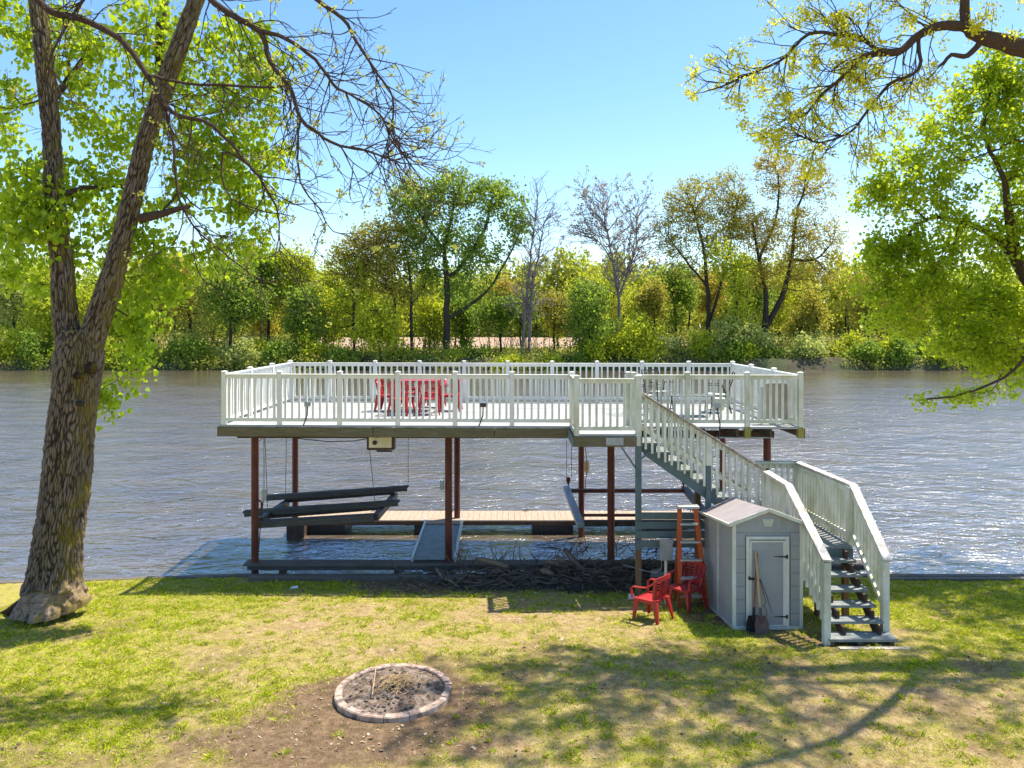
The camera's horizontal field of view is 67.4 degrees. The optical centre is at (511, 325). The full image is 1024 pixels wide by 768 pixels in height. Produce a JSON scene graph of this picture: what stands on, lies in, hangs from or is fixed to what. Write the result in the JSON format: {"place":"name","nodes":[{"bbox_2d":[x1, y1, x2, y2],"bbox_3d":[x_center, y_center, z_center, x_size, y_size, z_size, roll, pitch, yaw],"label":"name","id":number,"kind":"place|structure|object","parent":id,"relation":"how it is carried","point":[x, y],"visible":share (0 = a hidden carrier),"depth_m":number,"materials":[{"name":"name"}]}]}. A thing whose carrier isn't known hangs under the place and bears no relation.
{"place":"outdoors","nodes":[
{"label":"outdoors","id":0,"kind":"place"},
{"bbox_2d":[0,350,1004,370],"bbox_3d":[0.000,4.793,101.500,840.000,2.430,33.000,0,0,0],"label":"bank","id":1,"kind":"structure","parent":0,"point":[790,364],"depth_m":88.94,"materials":[{"name":"plant"}]},
{"bbox_2d":[0,327,27,362],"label":"shrub","id":2,"kind":"object","parent":1,"relation":"on","point":[6,350],"visible":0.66,"depth_m":89.89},
{"bbox_2d":[0,256,41,333],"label":"riverside tree","id":3,"kind":"object","parent":1,"relation":"on","point":[8,305],"visible":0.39,"depth_m":95.52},
{"bbox_2d":[11,324,48,369],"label":"shrub","id":4,"kind":"object","parent":1,"relation":"on","point":[29,349],"visible":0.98,"depth_m":89.03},
{"bbox_2d":[11,257,92,344],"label":"riverside tree","id":5,"kind":"object","parent":1,"relation":"on","point":[42,316],"visible":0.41,"depth_m":91.78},
{"bbox_2d":[104,336,124,369],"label":"shrub","id":6,"kind":"object","parent":1,"relation":"on","point":[109,354],"visible":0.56,"depth_m":88.58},
{"bbox_2d":[79,270,151,342],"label":"riverside tree","id":7,"kind":"object","parent":1,"relation":"on","point":[111,328],"visible":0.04,"depth_m":94.26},
{"bbox_2d":[127,249,203,351],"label":"riverside tree","id":8,"kind":"object","parent":1,"relation":"on","point":[183,270],"visible":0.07,"depth_m":93.04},
{"bbox_2d":[158,337,190,367],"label":"shrub","id":9,"kind":"object","parent":1,"relation":"on","point":[171,350],"visible":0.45,"depth_m":90.52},
{"bbox_2d":[172,329,214,369],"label":"shrub","id":10,"kind":"object","parent":1,"relation":"on","point":[197,346],"visible":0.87,"depth_m":89.39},
{"bbox_2d":[163,245,231,343],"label":"riverside tree","id":11,"kind":"object","parent":1,"relation":"on","point":[196,315],"visible":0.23,"depth_m":95.52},
{"bbox_2d":[191,250,280,347],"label":"riverside tree","id":12,"kind":"object","parent":1,"relation":"on","point":[237,305],"visible":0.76,"depth_m":91.86,"materials":[{"name":"plant"}]},
{"bbox_2d":[222,335,263,369],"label":"shrub","id":13,"kind":"object","parent":1,"relation":"on","point":[242,355],"visible":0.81,"depth_m":89.22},
{"bbox_2d":[245,283,284,337],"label":"young tree","id":14,"kind":"object","parent":1,"relation":"on","point":[258,326],"visible":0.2,"depth_m":107.93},
{"bbox_2d":[232,243,298,343],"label":"riverside tree","id":15,"kind":"object","parent":1,"relation":"on","point":[260,266],"visible":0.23,"depth_m":96.29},
{"bbox_2d":[260,338,292,366],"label":"shrub","id":16,"kind":"object","parent":1,"relation":"on","point":[270,351],"visible":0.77,"depth_m":89.35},
{"bbox_2d":[262,338,305,362],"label":"shrub","id":17,"kind":"object","parent":1,"relation":"on","point":[294,351],"visible":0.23,"depth_m":90.28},
{"bbox_2d":[260,237,331,353],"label":"riverside tree","id":18,"kind":"object","parent":1,"relation":"on","point":[305,257],"visible":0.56,"depth_m":95.37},
{"bbox_2d":[275,281,334,351],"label":"riverside tree","id":19,"kind":"object","parent":1,"relation":"on","point":[292,321],"visible":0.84,"depth_m":91.77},
{"bbox_2d":[293,329,332,367],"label":"shrub","id":20,"kind":"object","parent":1,"relation":"on","point":[315,349],"visible":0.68,"depth_m":90.72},
{"bbox_2d":[313,287,349,347],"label":"riverside tree","id":21,"kind":"object","parent":1,"relation":"on","point":[330,304],"visible":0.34,"depth_m":100.82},
{"bbox_2d":[318,264,368,346],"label":"young tree","id":22,"kind":"object","parent":1,"relation":"on","point":[333,282],"visible":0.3,"depth_m":112.93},
{"bbox_2d":[326,341,361,369],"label":"shrub","id":23,"kind":"object","parent":1,"relation":"on","point":[339,352],"visible":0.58,"depth_m":89.42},
{"bbox_2d":[323,250,376,350],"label":"slender tree","id":24,"kind":"object","parent":1,"relation":"on","point":[344,308],"visible":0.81,"depth_m":94.39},
{"bbox_2d":[317,230,413,350],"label":"budding tree","id":25,"kind":"object","parent":1,"relation":"on","point":[393,289],"visible":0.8,"depth_m":94.37,"materials":[{"name":"plant"}]},
{"bbox_2d":[343,274,402,345],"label":"young tree","id":26,"kind":"object","parent":1,"relation":"on","point":[375,296],"visible":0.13,"depth_m":114.04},
{"bbox_2d":[345,296,413,361],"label":"round bush tree","id":27,"kind":"object","parent":1,"relation":"on","point":[374,329],"visible":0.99,"depth_m":90.41,"materials":[{"name":"plant"}]},
{"bbox_2d":[344,210,437,349],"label":"budding tree","id":28,"kind":"object","parent":1,"relation":"on","point":[381,230],"visible":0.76,"depth_m":94.27,"materials":[{"name":"plant"}]},
{"bbox_2d":[397,262,444,346],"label":"young tree","id":29,"kind":"object","parent":1,"relation":"on","point":[418,285],"visible":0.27,"depth_m":111.39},
{"bbox_2d":[406,288,459,353],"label":"riverside tree","id":30,"kind":"object","parent":1,"relation":"on","point":[432,306],"visible":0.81,"depth_m":99.91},
{"bbox_2d":[382,159,534,354],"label":"cottonwood tree","id":31,"kind":"object","parent":1,"relation":"on","point":[499,195],"visible":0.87,"depth_m":94.41,"materials":[{"name":"plant"}]},
{"bbox_2d":[438,289,483,348],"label":"riverside tree","id":32,"kind":"object","parent":1,"relation":"on","point":[463,320],"visible":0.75,"depth_m":101.16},
{"bbox_2d":[466,288,523,351],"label":"riverside tree","id":33,"kind":"object","parent":1,"relation":"on","point":[501,314],"visible":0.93,"depth_m":97.61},
{"bbox_2d":[480,271,523,338],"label":"young tree","id":34,"kind":"object","parent":1,"relation":"on","point":[500,285],"visible":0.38,"depth_m":101.52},
{"bbox_2d":[483,351,529,369],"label":"shrub","id":35,"kind":"object","parent":1,"relation":"on","point":[506,357],"visible":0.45,"depth_m":89.02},
{"bbox_2d":[0,304,1017,369],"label":"undergrowth","id":36,"kind":"object","parent":1,"relation":"on","point":[537,349],"visible":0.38,"depth_m":91.49,"materials":[{"name":"plant"}]},
{"bbox_2d":[504,288,540,346],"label":"young tree","id":37,"kind":"object","parent":1,"relation":"on","point":[520,325],"visible":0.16,"depth_m":102.53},
{"bbox_2d":[496,171,571,355],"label":"bare tree","id":38,"kind":"object","parent":1,"relation":"on","point":[525,302],"visible":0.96,"depth_m":94.86,"materials":[{"name":"plant"}]},
{"bbox_2d":[534,351,567,370],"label":"shrub","id":39,"kind":"object","parent":1,"relation":"on","point":[553,358],"visible":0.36,"depth_m":88.84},
{"bbox_2d":[535,289,573,347],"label":"young tree","id":40,"kind":"object","parent":1,"relation":"on","point":[550,332],"visible":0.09,"depth_m":117.39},
{"bbox_2d":[529,285,589,350],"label":"riverside tree","id":41,"kind":"object","parent":1,"relation":"on","point":[558,308],"visible":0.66,"depth_m":100.32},
{"bbox_2d":[569,349,599,369],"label":"shrub","id":42,"kind":"object","parent":1,"relation":"on","point":[582,358],"visible":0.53,"depth_m":89.12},
{"bbox_2d":[562,259,613,336],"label":"young tree","id":43,"kind":"object","parent":1,"relation":"on","point":[582,273],"visible":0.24,"depth_m":110.65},
{"bbox_2d":[558,276,624,357],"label":"willow tree","id":44,"kind":"object","parent":1,"relation":"on","point":[586,323],"visible":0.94,"depth_m":90.24,"materials":[{"name":"plant"}]},
{"bbox_2d":[577,330,618,368],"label":"shrub","id":45,"kind":"object","parent":1,"relation":"on","point":[597,352],"visible":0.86,"depth_m":89.16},
{"bbox_2d":[552,165,677,334],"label":"bare tree","id":46,"kind":"object","parent":1,"relation":"on","point":[603,225],"visible":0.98,"depth_m":94.82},
{"bbox_2d":[607,308,658,362],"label":"willow tree","id":47,"kind":"object","parent":1,"relation":"on","point":[631,337],"visible":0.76,"depth_m":89.57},
{"bbox_2d":[614,268,671,334],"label":"young tree","id":48,"kind":"object","parent":1,"relation":"on","point":[631,308],"visible":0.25,"depth_m":105.82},
{"bbox_2d":[627,272,673,334],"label":"riverside tree","id":49,"kind":"object","parent":1,"relation":"on","point":[653,296],"visible":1,"depth_m":98.26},
{"bbox_2d":[633,319,668,362],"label":"shrub","id":50,"kind":"object","parent":1,"relation":"on","point":[645,352],"visible":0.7,"depth_m":89.28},
{"bbox_2d":[630,332,678,362],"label":"shrub","id":51,"kind":"object","parent":1,"relation":"on","point":[668,347],"visible":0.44,"depth_m":89.72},
{"bbox_2d":[642,254,706,337],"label":"riverside tree","id":52,"kind":"object","parent":1,"relation":"on","point":[680,290],"visible":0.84,"depth_m":101.29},
{"bbox_2d":[666,262,704,337],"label":"young tree","id":53,"kind":"object","parent":1,"relation":"on","point":[689,270],"visible":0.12,"depth_m":116.40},
{"bbox_2d":[681,327,715,360],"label":"shrub","id":54,"kind":"object","parent":1,"relation":"on","point":[698,344],"visible":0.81,"depth_m":90.25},
{"bbox_2d":[650,163,759,339],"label":"budding tree","id":55,"kind":"object","parent":1,"relation":"on","point":[734,225],"visible":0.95,"depth_m":94.61,"materials":[{"name":"plant"}]},
{"bbox_2d":[691,263,731,320],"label":"young tree","id":56,"kind":"object","parent":1,"relation":"on","point":[702,305],"visible":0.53,"depth_m":110.50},
{"bbox_2d":[701,335,753,369],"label":"shrub","id":57,"kind":"object","parent":1,"relation":"on","point":[731,351],"visible":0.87,"depth_m":89.05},
{"bbox_2d":[698,236,758,342],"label":"green tree","id":58,"kind":"object","parent":1,"relation":"on","point":[735,266],"visible":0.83,"depth_m":91.40,"materials":[{"name":"plant"}]},
{"bbox_2d":[701,310,781,358],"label":"bush","id":59,"kind":"object","parent":1,"relation":"on","point":[756,333],"visible":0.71,"depth_m":90.20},
{"bbox_2d":[734,338,764,359],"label":"shrub","id":60,"kind":"object","parent":1,"relation":"on","point":[747,347],"visible":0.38,"depth_m":89.26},
{"bbox_2d":[724,261,780,321],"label":"young tree","id":61,"kind":"object","parent":1,"relation":"on","point":[760,301],"visible":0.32,"depth_m":103.13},
{"bbox_2d":[756,343,788,357],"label":"shrub","id":62,"kind":"object","parent":1,"relation":"on","point":[774,351],"visible":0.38,"depth_m":89.61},
{"bbox_2d":[735,146,851,344],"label":"budding tree","id":63,"kind":"object","parent":1,"relation":"on","point":[767,318],"visible":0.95,"depth_m":94.62,"materials":[{"name":"plant"}]},
{"bbox_2d":[776,328,830,361],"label":"shrub","id":64,"kind":"object","parent":1,"relation":"on","point":[812,348],"visible":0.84,"depth_m":89.12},
{"bbox_2d":[772,278,837,341],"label":"riverside tree","id":65,"kind":"object","parent":1,"relation":"on","point":[809,315],"visible":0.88,"depth_m":98.21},
{"bbox_2d":[822,255,868,332],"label":"young tree","id":66,"kind":"object","parent":1,"relation":"on","point":[833,295],"visible":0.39,"depth_m":108.90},
{"bbox_2d":[826,327,866,356],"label":"shrub","id":67,"kind":"object","parent":1,"relation":"on","point":[851,337],"visible":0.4,"depth_m":92.46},
{"bbox_2d":[832,259,895,340],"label":"riverside tree","id":68,"kind":"object","parent":1,"relation":"on","point":[858,310],"visible":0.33,"depth_m":100.60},
{"bbox_2d":[848,335,886,369],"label":"shrub","id":69,"kind":"object","parent":1,"relation":"on","point":[868,349],"visible":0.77,"depth_m":89.20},
{"bbox_2d":[873,336,899,364],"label":"shrub","id":70,"kind":"object","parent":1,"relation":"on","point":[884,344],"visible":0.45,"depth_m":89.85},
{"bbox_2d":[866,281,933,340],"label":"riverside tree","id":71,"kind":"object","parent":1,"relation":"on","point":[885,302],"visible":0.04,"depth_m":97.92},
{"bbox_2d":[880,331,923,369],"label":"shrub","id":72,"kind":"object","parent":1,"relation":"on","point":[905,351],"visible":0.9,"depth_m":88.82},
{"bbox_2d":[919,326,954,368],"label":"shrub","id":73,"kind":"object","parent":1,"relation":"on","point":[940,358],"visible":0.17,"depth_m":88.87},
{"bbox_2d":[119,328,885,349],"bbox_3d":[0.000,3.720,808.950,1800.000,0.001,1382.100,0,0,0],"label":"field","id":74,"kind":"structure","parent":0,"point":[539,340],"depth_m":184.01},
{"bbox_2d":[369,287,425,338],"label":"young tree","id":75,"kind":"object","parent":74,"relation":"on","point":[402,321],"visible":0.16,"depth_m":122.58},
{"bbox_2d":[0,243,1019,336],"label":"woods","id":76,"kind":"object","parent":74,"relation":"on","point":[559,277],"visible":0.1,"depth_m":258.12,"materials":[{"name":"green plant"}]},
{"bbox_2d":[596,247,637,333],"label":"young tree","id":77,"kind":"object","parent":74,"relation":"on","point":[613,296],"visible":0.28,"depth_m":124.33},
{"bbox_2d":[768,270,796,341],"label":"young tree","id":78,"kind":"object","parent":74,"relation":"on","point":[778,320],"visible":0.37,"depth_m":119.73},
{"bbox_2d":[787,282,838,329],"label":"young tree","id":79,"kind":"object","parent":74,"relation":"on","point":[797,303],"visible":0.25,"depth_m":120.69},
{"bbox_2d":[0,370,1023,580],"bbox_3d":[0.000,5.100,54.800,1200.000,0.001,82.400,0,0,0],"label":"river","id":80,"kind":"structure","parent":0,"point":[942,490],"depth_m":26.20,"materials":[{"name":"liquid"}]},
{"bbox_2d":[286,509,692,537],"bbox_3d":[0.638,4.969,19.095,12.177,0.561,1.290,0,0,0],"label":"floating dock","id":81,"kind":"object","parent":80,"relation":"on","point":[551,522],"visible":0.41,"depth_m":18.86,"materials":[{"name":"wood"},{"name":"dark brown metal"},{"name":"black plastic"}]},
{"bbox_2d":[217,360,804,573],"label":"elevated deck","id":82,"kind":"structure","parent":80,"relation":"in","point":[582,424],"depth_m":14.53,"materials":[{"name":"white wood"}]},
{"bbox_2d":[256,438,266,551],"bbox_3d":[-5.004,3.368,15.310,0.208,2.266,0.060,0,0,0],"label":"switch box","id":83,"kind":"object","parent":82,"relation":"attached to","point":[264,494],"visible":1,"depth_m":15.30,"materials":[{"name":"black metal"}]},
{"bbox_2d":[243,438,408,527],"bbox_3d":[-4.097,3.215,16.512,3.368,2.031,3.036,0,0,0],"label":"lift","id":84,"kind":"object","parent":82,"relation":"hanging from","point":[280,511],"visible":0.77,"depth_m":16.47,"materials":[{"name":"metal"}]},
{"bbox_2d":[367,437,395,451],"bbox_3d":[-2.535,2.269,14.880,0.530,0.338,0.240,0,0,0],"label":"winch box","id":85,"kind":"object","parent":82,"relation":"hanging from","point":[384,444],"visible":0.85,"depth_m":14.79,"materials":[{"name":"beige metal"}]},
{"bbox_2d":[374,379,400,411],"bbox_3d":[-2.757,1.508,16.953,0.500,0.729,0.544,0,0,9],"label":"plastic armchair","id":86,"kind":"object","parent":82,"relation":"on","point":[381,395],"visible":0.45,"depth_m":16.78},
{"bbox_2d":[387,381,415,415],"bbox_3d":[-2.344,1.508,16.263,0.544,0.729,0.500,0,0,14],"label":"plastic armchair","id":87,"kind":"object","parent":82,"relation":"on","point":[406,397],"visible":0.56,"depth_m":16.09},
{"bbox_2d":[418,381,441,415],"bbox_3d":[-1.758,1.508,16.302,0.544,0.729,0.500,0,0,-7],"label":"plastic armchair","id":88,"kind":"object","parent":82,"relation":"on","point":[439,387],"visible":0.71,"depth_m":16.12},
{"bbox_2d":[563,429,704,527],"bbox_3d":[2.715,3.155,17.035,2.980,1.910,2.841,0,0,0],"label":"lift","id":89,"kind":"object","parent":82,"relation":"hanging from","point":[580,522],"visible":0.59,"depth_m":17.33,"materials":[{"name":"metal"}]},
{"bbox_2d":[766,383,786,418],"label":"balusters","id":90,"kind":"object","parent":82,"relation":"on","point":[773,400],"visible":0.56,"depth_m":14.62,"materials":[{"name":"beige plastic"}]},
{"bbox_2d":[243,560,864,573],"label":"shore walkway","id":91,"kind":"structure","parent":80,"relation":"in","point":[282,566],"depth_m":15.31,"materials":[{"name":"grey wood"}]},
{"bbox_2d":[411,517,462,561],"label":"dock ramp","id":92,"kind":"structure","parent":91,"relation":"on","point":[430,544],"depth_m":16.79,"materials":[{"name":"metal"}]},
{"bbox_2d":[0,574,1023,767],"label":"lawn","id":93,"kind":"structure","parent":0,"point":[390,746],"depth_m":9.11,"materials":[{"name":"plant"}]},
{"bbox_2d":[0,0,307,623],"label":"cottonwood tree","id":94,"kind":"object","parent":93,"relation":"on","point":[53,586],"visible":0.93,"depth_m":12.24,"materials":[{"name":"green plant"}]},
{"bbox_2d":[2,0,491,346],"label":"walnut tree","id":95,"kind":"object","parent":93,"relation":"on","point":[285,84],"visible":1,"depth_m":10.18,"materials":[{"name":"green plant"}]},
{"bbox_2d":[248,575,463,581],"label":"timber beam","id":96,"kind":"structure","parent":93,"relation":"on","point":[347,578],"depth_m":14.71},
{"bbox_2d":[334,663,451,722],"bbox_3d":[-1.408,4.349,9.124,1.376,0.165,1.383,0,0,0],"label":"fire pit","id":97,"kind":"object","parent":93,"relation":"on","point":[431,695],"visible":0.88,"depth_m":8.96,"materials":[{"name":"stone"}]},
{"bbox_2d":[342,666,431,695],"bbox_3d":[-1.462,4.244,9.128,0.991,0.192,0.563,0,0,0],"label":"twig pile","id":98,"kind":"object","parent":97,"relation":"on","point":[395,680],"visible":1,"depth_m":9.14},
{"bbox_2d":[0,582,1022,760],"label":"litter","id":99,"kind":"object","parent":93,"relation":"on","point":[414,752],"visible":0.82,"depth_m":9.22,"materials":[{"name":"brown plant"}]},
{"bbox_2d":[0,574,1023,583],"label":"seawall","id":100,"kind":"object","parent":93,"relation":"on","point":[248,575],"visible":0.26,"depth_m":14.99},
{"bbox_2d":[388,562,693,591],"bbox_3d":[1.225,4.822,14.525,7.250,0.520,1.550,0,0,0],"label":"debris mound","id":101,"kind":"object","parent":93,"relation":"on","point":[588,586],"visible":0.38,"depth_m":14.34,"materials":[{"name":"brown wood"}]},
{"bbox_2d":[388,527,696,594],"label":"driftwood sticks","id":102,"kind":"object","parent":101,"relation":"on","point":[490,569],"visible":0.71,"depth_m":14.56,"materials":[{"name":"wood"}]},
{"bbox_2d":[475,556,508,568],"bbox_3d":[-0.382,4.581,14.951,0.712,0.214,0.112,0,0,25],"label":"log","id":103,"kind":"object","parent":102,"relation":"on","point":[489,561],"visible":1,"depth_m":14.91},
{"bbox_2d":[623,538,672,603],"bbox_3d":[2.330,4.272,13.207,0.889,1.295,0.184,0,0,21],"label":"electrical box","id":104,"kind":"object","parent":93,"relation":"on","point":[665,550],"visible":0.89,"depth_m":13.05,"materials":[{"name":"grey metal"}]},
{"bbox_2d":[630,573,673,624],"bbox_3d":[2.199,4.229,12.001,0.500,0.729,0.544,-4,-3,43],"label":"plastic armchair","id":105,"kind":"object","parent":93,"relation":"on","point":[654,598],"visible":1,"depth_m":11.90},
{"bbox_2d":[666,561,707,613],"bbox_3d":[2.914,4.299,12.731,0.500,0.729,0.544,0,0,-37],"label":"plastic armchair","id":106,"kind":"object","parent":93,"relation":"on","point":[687,588],"visible":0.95,"depth_m":12.68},
{"bbox_2d":[674,504,709,607],"bbox_3d":[3.034,3.891,13.035,0.542,1.725,0.516,0,0,0],"label":"stepladder","id":107,"kind":"object","parent":93,"relation":"on","point":[679,578],"visible":0.92,"depth_m":12.90,"materials":[{"name":"metal"}]},
{"bbox_2d":[698,498,803,629],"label":"storage shed","id":108,"kind":"structure","parent":93,"relation":"on","point":[738,533],"depth_m":11.49,"materials":[{"name":"grey plastic"}]},
{"bbox_2d":[748,540,787,625],"bbox_3d":[3.824,3.845,11.455,0.587,1.280,0.070,0,0,0],"label":"door","id":109,"kind":"structure","parent":108,"relation":"in","point":[772,556],"depth_m":11.47,"materials":[{"name":"grey plastic"}]},
{"bbox_2d":[746,553,757,631],"bbox_3d":[3.587,3.955,11.362,0.246,1.134,0.117,0,0,-32],"label":"shovel","id":110,"kind":"object","parent":93,"relation":"on","point":[750,624],"visible":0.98,"depth_m":11.36,"materials":[{"name":"brown wood"}]},
{"bbox_2d":[621,374,897,645],"bbox_3d":[3.676,2.937,12.463,3.577,4.223,3.605,0,0,0],"label":"outdoor staircase","id":111,"kind":"structure","parent":93,"relation":"on","point":[817,502],"depth_m":13.02,"materials":[{"name":"white wood"}]},
{"bbox_2d":[755,550,768,634],"bbox_3d":[3.657,3.936,11.341,0.209,1.177,0.254,0,0,0],"label":"shovel","id":112,"kind":"object","parent":93,"relation":"on","point":[761,624],"visible":1,"depth_m":11.26,"materials":[{"name":"brown wood"}]},
{"bbox_2d":[677,0,1023,200],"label":"hickory tree","id":113,"kind":"object","parent":93,"relation":"on","point":[1010,44],"visible":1,"depth_m":11.75,"materials":[{"name":"green plant"}]},
{"bbox_2d":[833,27,1023,412],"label":"linden tree","id":114,"kind":"object","parent":93,"relation":"on","point":[994,80],"visible":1,"depth_m":15.78,"materials":[{"name":"green plant"}]},
{"bbox_2d":[890,577,1023,581],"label":"timber beam","id":115,"kind":"structure","parent":93,"relation":"on","point":[953,579],"depth_m":14.75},
{"bbox_2d":[0,0,1023,327],"label":"sky","id":116,"kind":"structure","parent":0,"point":[559,87],"materials":[{"name":"blue"}]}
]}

